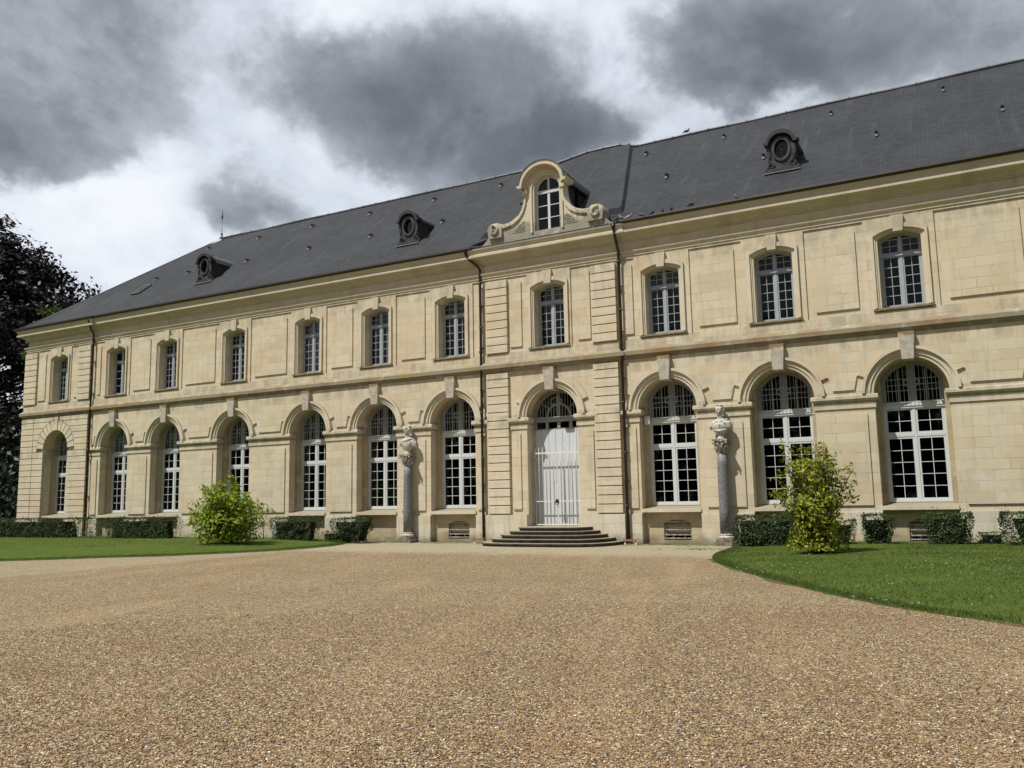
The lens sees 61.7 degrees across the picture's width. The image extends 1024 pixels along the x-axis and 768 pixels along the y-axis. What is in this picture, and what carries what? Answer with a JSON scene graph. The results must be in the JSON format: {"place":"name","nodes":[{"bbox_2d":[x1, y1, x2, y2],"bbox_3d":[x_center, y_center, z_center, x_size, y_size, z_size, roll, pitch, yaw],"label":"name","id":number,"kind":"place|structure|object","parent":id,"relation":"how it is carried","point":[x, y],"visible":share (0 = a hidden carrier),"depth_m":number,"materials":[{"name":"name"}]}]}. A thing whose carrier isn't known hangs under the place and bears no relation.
{"place":"outdoors","nodes":[
{"label":"outdoors","id":0,"kind":"place"},
{"bbox_2d":[0,536,348,560],"bbox_3d":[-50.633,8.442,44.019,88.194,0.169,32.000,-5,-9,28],"label":"lawn","id":1,"kind":"structure","parent":0,"point":[265,542],"depth_m":32.28,"materials":[{"name":"green plant"}]},
{"bbox_2d":[0,514,111,537],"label":"clipped hedge","id":2,"kind":"object","parent":1,"relation":"on","point":[45,529],"visible":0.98,"depth_m":43.48,"materials":[{"name":"green plant"}]},
{"bbox_2d":[103,515,183,538],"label":"clipped hedge","id":3,"kind":"object","parent":1,"relation":"on","point":[148,528],"visible":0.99,"depth_m":40.14,"materials":[{"name":"green plant"}]},
{"bbox_2d":[204,519,255,538],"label":"clipped hedge","id":4,"kind":"object","parent":1,"relation":"on","point":[240,535],"visible":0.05,"depth_m":37.65,"materials":[{"name":"green plant"}]},
{"bbox_2d":[184,470,276,543],"bbox_3d":[-11.146,4.910,33.640,3.362,3.035,3.192,-5,-9,28],"label":"garden shrub","id":5,"kind":"object","parent":1,"relation":"on","point":[226,519],"visible":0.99,"depth_m":33.02,"materials":[{"name":"green plant"}]},
{"bbox_2d":[258,518,271,538],"bbox_3d":[-10.665,6.205,36.931,1.097,1.031,0.530,-5,-9,28],"label":"young sapling","id":6,"kind":"object","parent":1,"relation":"on","point":[265,526],"visible":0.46,"depth_m":36.95,"materials":[{"name":"green plant"}]},
{"bbox_2d":[269,514,322,540],"bbox_3d":[-9.149,6.029,36.151,2.533,1.137,0.880,-5,-9,28],"label":"clipped hedge","id":7,"kind":"object","parent":1,"relation":"on","point":[297,530],"visible":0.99,"depth_m":35.87,"materials":[{"name":"green plant"}]},
{"bbox_2d":[322,530,339,540],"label":"clipped hedge","id":8,"kind":"object","parent":1,"relation":"on","point":[329,536],"visible":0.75,"depth_m":35.24,"materials":[{"name":"green plant"}]},
{"bbox_2d":[327,514,374,541],"bbox_3d":[-6.501,5.863,34.907,1.904,1.132,1.072,-5,-9,28],"label":"clipped hedge","id":9,"kind":"object","parent":1,"relation":"on","point":[354,530],"visible":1,"depth_m":34.64,"materials":[{"name":"green plant"}]},
{"bbox_2d":[0,541,1023,767],"bbox_3d":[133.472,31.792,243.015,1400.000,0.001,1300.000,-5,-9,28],"label":"ground","id":10,"kind":"structure","parent":0,"point":[347,577],"depth_m":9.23,"materials":[{"name":"beige gravel"}]},
{"bbox_2d":[0,395,23,521],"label":"undergrowth","id":11,"kind":"object","parent":10,"relation":"on","point":[9,472],"visible":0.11,"depth_m":65.09,"materials":[{"name":"green plant"}]},
{"bbox_2d":[18,305,62,408],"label":"broadleaf tree","id":12,"kind":"object","parent":10,"relation":"on","point":[47,312],"visible":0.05,"depth_m":66.52,"materials":[{"name":"green plant"}]},
{"bbox_2d":[0,213,106,520],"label":"beech tree","id":13,"kind":"object","parent":10,"relation":"on","point":[25,294],"visible":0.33,"depth_m":76.90,"materials":[{"name":"purple plant"}]},
{"bbox_2d":[396,454,417,542],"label":"granite column","id":14,"kind":"structure","parent":10,"relation":"on","point":[407,535],"depth_m":34.59,"materials":[{"name":"stone"}]},
{"bbox_2d":[400,425,416,453],"bbox_3d":[-4.235,2.264,35.059,0.827,1.211,0.380,-5,-9,28],"label":"marble bust","id":15,"kind":"object","parent":14,"relation":"on","point":[408,443],"visible":1,"depth_m":34.92,"materials":[{"name":"white stone"}]},
{"bbox_2d":[13,58,1023,544],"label":"palace wing","id":16,"kind":"structure","parent":10,"relation":"on","point":[843,278],"depth_m":32.70,"materials":[{"name":"beige stone"}]},
{"bbox_2d":[54,435,68,513],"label":"arched window","id":17,"kind":"structure","parent":16,"relation":"in","point":[62,449],"depth_m":46.98,"materials":[{"name":"glass"}]},
{"bbox_2d":[58,357,67,400],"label":"upper window","id":18,"kind":"structure","parent":16,"relation":"in","point":[63,370],"depth_m":47.35,"materials":[{"name":"grey paint"}]},
{"bbox_2d":[110,428,127,512],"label":"arched window","id":19,"kind":"structure","parent":16,"relation":"in","point":[119,456],"depth_m":44.73,"materials":[{"name":"white paint"}]},
{"bbox_2d":[113,349,125,394],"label":"upper window","id":20,"kind":"structure","parent":16,"relation":"in","point":[119,363],"depth_m":45.14,"materials":[{"name":"grey paint"}]},
{"bbox_2d":[160,424,179,511],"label":"arched window","id":21,"kind":"structure","parent":16,"relation":"in","point":[171,452],"depth_m":42.89,"materials":[{"name":"white paint"}]},
{"bbox_2d":[164,341,176,388],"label":"upper window","id":22,"kind":"structure","parent":16,"relation":"in","point":[170,356],"depth_m":43.31,"materials":[{"name":"grey paint"}]},
{"bbox_2d":[230,331,244,380],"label":"upper window","id":23,"kind":"structure","parent":16,"relation":"in","point":[237,346],"depth_m":41.11,"materials":[{"name":"grey paint"}]},
{"bbox_2d":[228,418,249,510],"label":"arched window","id":24,"kind":"structure","parent":16,"relation":"in","point":[238,465],"depth_m":40.74,"materials":[{"name":"white paint"}]},
{"bbox_2d":[302,320,319,372],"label":"upper window","id":25,"kind":"structure","parent":16,"relation":"in","point":[305,336],"depth_m":38.94,"materials":[{"name":"grey paint"}]},
{"bbox_2d":[300,411,325,509],"bbox_3d":[-8.760,3.413,38.396,1.800,4.420,0.205,-5,-9,28],"label":"arched window","id":26,"kind":"structure","parent":16,"relation":"in","point":[317,441],"depth_m":38.52,"materials":[{"name":"white paint"}]},
{"bbox_2d":[369,310,387,365],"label":"upper window","id":27,"kind":"structure","parent":16,"relation":"in","point":[378,327],"depth_m":37.16,"materials":[{"name":"grey paint"}]},
{"bbox_2d":[367,405,396,508],"bbox_3d":[-5.423,3.110,36.603,1.800,4.420,0.205,-5,-9,28],"label":"arched window","id":28,"kind":"structure","parent":16,"relation":"in","point":[384,438],"depth_m":36.73,"materials":[{"name":"white paint"}]},
{"bbox_2d":[442,299,464,357],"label":"upper window","id":29,"kind":"structure","parent":16,"relation":"in","point":[456,315],"depth_m":35.33,"materials":[{"name":"grey paint"}]},
{"bbox_2d":[441,399,475,507],"bbox_3d":[-2.086,2.806,34.810,1.800,4.420,0.205,-5,-9,28],"label":"arched window","id":30,"kind":"structure","parent":16,"relation":"in","point":[460,433],"depth_m":34.92,"materials":[{"name":"white paint"}]},
{"bbox_2d":[538,284,564,346],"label":"upper window","id":31,"kind":"structure","parent":16,"relation":"in","point":[552,302],"depth_m":33.23,"materials":[{"name":"grey paint"}]},
{"bbox_2d":[534,390,579,525],"bbox_3d":[1.790,2.787,32.596,2.120,5.145,0.261,-5,-9,28],"label":"door","id":32,"kind":"structure","parent":16,"relation":"in","point":[557,437],"depth_m":32.65,"materials":[{"name":"grey paint"}]},
{"bbox_2d":[648,268,680,333],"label":"upper window","id":33,"kind":"structure","parent":16,"relation":"in","point":[665,286],"depth_m":31.09,"materials":[{"name":"grey paint"}]},
{"bbox_2d":[648,381,699,505],"bbox_3d":[5.772,2.092,30.587,1.800,4.420,0.205,-5,-9,28],"label":"arched window","id":34,"kind":"structure","parent":16,"relation":"in","point":[673,419],"depth_m":30.66,"materials":[{"name":"white paint"}]},
{"bbox_2d":[756,251,795,321],"bbox_3d":[8.987,-3.317,29.198,1.260,2.450,0.120,-5,-9,28],"label":"upper window","id":35,"kind":"structure","parent":16,"relation":"in","point":[774,271],"depth_m":29.22,"materials":[{"name":"grey paint"}]},
{"bbox_2d":[757,372,814,503],"bbox_3d":[9.206,1.780,28.742,1.800,4.420,0.205,-5,-9,28],"label":"arched window","id":36,"kind":"structure","parent":16,"relation":"in","point":[785,412],"depth_m":28.87,"materials":[{"name":"white paint"}]},
{"bbox_2d":[878,232,925,307],"bbox_3d":[12.456,-3.624,27.397,1.260,2.450,0.230,-5,-9,28],"label":"upper window","id":37,"kind":"structure","parent":16,"relation":"in","point":[900,254],"depth_m":27.36,"materials":[{"name":"grey paint"}]},
{"bbox_2d":[880,361,952,501],"bbox_3d":[12.648,1.466,26.893,1.800,4.420,0.205,-5,-9,28],"label":"arched window","id":38,"kind":"structure","parent":16,"relation":"in","point":[912,404],"depth_m":26.92,"materials":[{"name":"white paint"}]},
{"bbox_2d":[352,541,723,549],"bbox_3d":[-0.359,5.807,30.945,17.254,0.062,3.047,-5,-9,28],"label":"moss","id":39,"kind":"object","parent":10,"relation":"on","point":[622,543],"visible":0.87,"depth_m":29.54,"materials":[{"name":"green plant"}]},
{"bbox_2d":[481,526,623,546],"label":"entrance steps","id":40,"kind":"structure","parent":10,"relation":"on","point":[552,536],"depth_m":30.05,"materials":[{"name":"stone"}]},
{"bbox_2d":[623,538,636,544],"bbox_3d":[4.104,5.461,29.710,0.571,0.232,0.080,-5,-9,28],"label":"boot scraper","id":41,"kind":"object","parent":10,"relation":"on","point":[630,540],"visible":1,"depth_m":29.70,"materials":[{"name":"metal"}]},
{"bbox_2d":[712,439,738,545],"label":"granite column","id":42,"kind":"structure","parent":10,"relation":"on","point":[726,536],"depth_m":28.53,"materials":[{"name":"stone"}]},
{"bbox_2d":[709,403,731,438],"bbox_3d":[7.035,1.256,28.987,0.770,1.214,0.391,-5,-9,28],"label":"marble bust","id":43,"kind":"object","parent":42,"relation":"on","point":[720,425],"visible":1,"depth_m":28.87,"materials":[{"name":"white stone"}]},
{"bbox_2d":[0,0,1023,407],"label":"sky","id":44,"kind":"structure","parent":0,"point":[128,128],"materials":[{"name":"grey"}]},
{"bbox_2d":[708,541,1023,626],"bbox_3d":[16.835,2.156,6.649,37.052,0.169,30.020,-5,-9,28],"label":"lawn","id":45,"kind":"structure","parent":0,"point":[988,587],"depth_m":16.55,"materials":[{"name":"green plant"}]},
{"bbox_2d":[728,511,799,546],"bbox_3d":[8.030,4.568,26.956,2.481,1.151,1.127,-5,-9,28],"label":"clipped hedge","id":46,"kind":"object","parent":45,"relation":"on","point":[764,533],"visible":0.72,"depth_m":26.64,"materials":[{"name":"green plant"}]},
{"bbox_2d":[769,436,859,553],"bbox_3d":[7.934,2.969,22.614,2.318,3.262,2.063,-5,-9,28],"label":"garden shrub","id":47,"kind":"object","parent":45,"relation":"on","point":[816,521],"visible":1,"depth_m":22.31,"materials":[{"name":"green plant"}]},
{"bbox_2d":[831,517,861,544],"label":"clipped hedge","id":48,"kind":"object","parent":45,"relation":"on","point":[847,529],"visible":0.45,"depth_m":25.64,"materials":[{"name":"green plant"}]},
{"bbox_2d":[857,512,897,543],"bbox_3d":[10.829,4.287,25.372,1.101,1.056,0.950,-5,-9,28],"label":"clipped hedge","id":49,"kind":"object","parent":45,"relation":"on","point":[877,531],"visible":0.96,"depth_m":25.16,"materials":[{"name":"green plant"}]},
{"bbox_2d":[921,507,979,543],"bbox_3d":[12.492,4.076,24.428,1.510,1.165,1.053,-5,-9,28],"label":"clipped hedge","id":50,"kind":"object","parent":45,"relation":"on","point":[949,531],"visible":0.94,"depth_m":24.18,"materials":[{"name":"green plant"}]},
{"bbox_2d":[973,531,1006,543],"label":"clipped hedge","id":51,"kind":"object","parent":45,"relation":"on","point":[986,538],"visible":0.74,"depth_m":24.02,"materials":[{"name":"green plant"}]},
{"bbox_2d":[997,509,1023,544],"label":"clipped hedge","id":52,"kind":"object","parent":45,"relation":"on","point":[1018,523],"visible":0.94,"depth_m":23.33,"materials":[{"name":"green plant"}]}
]}

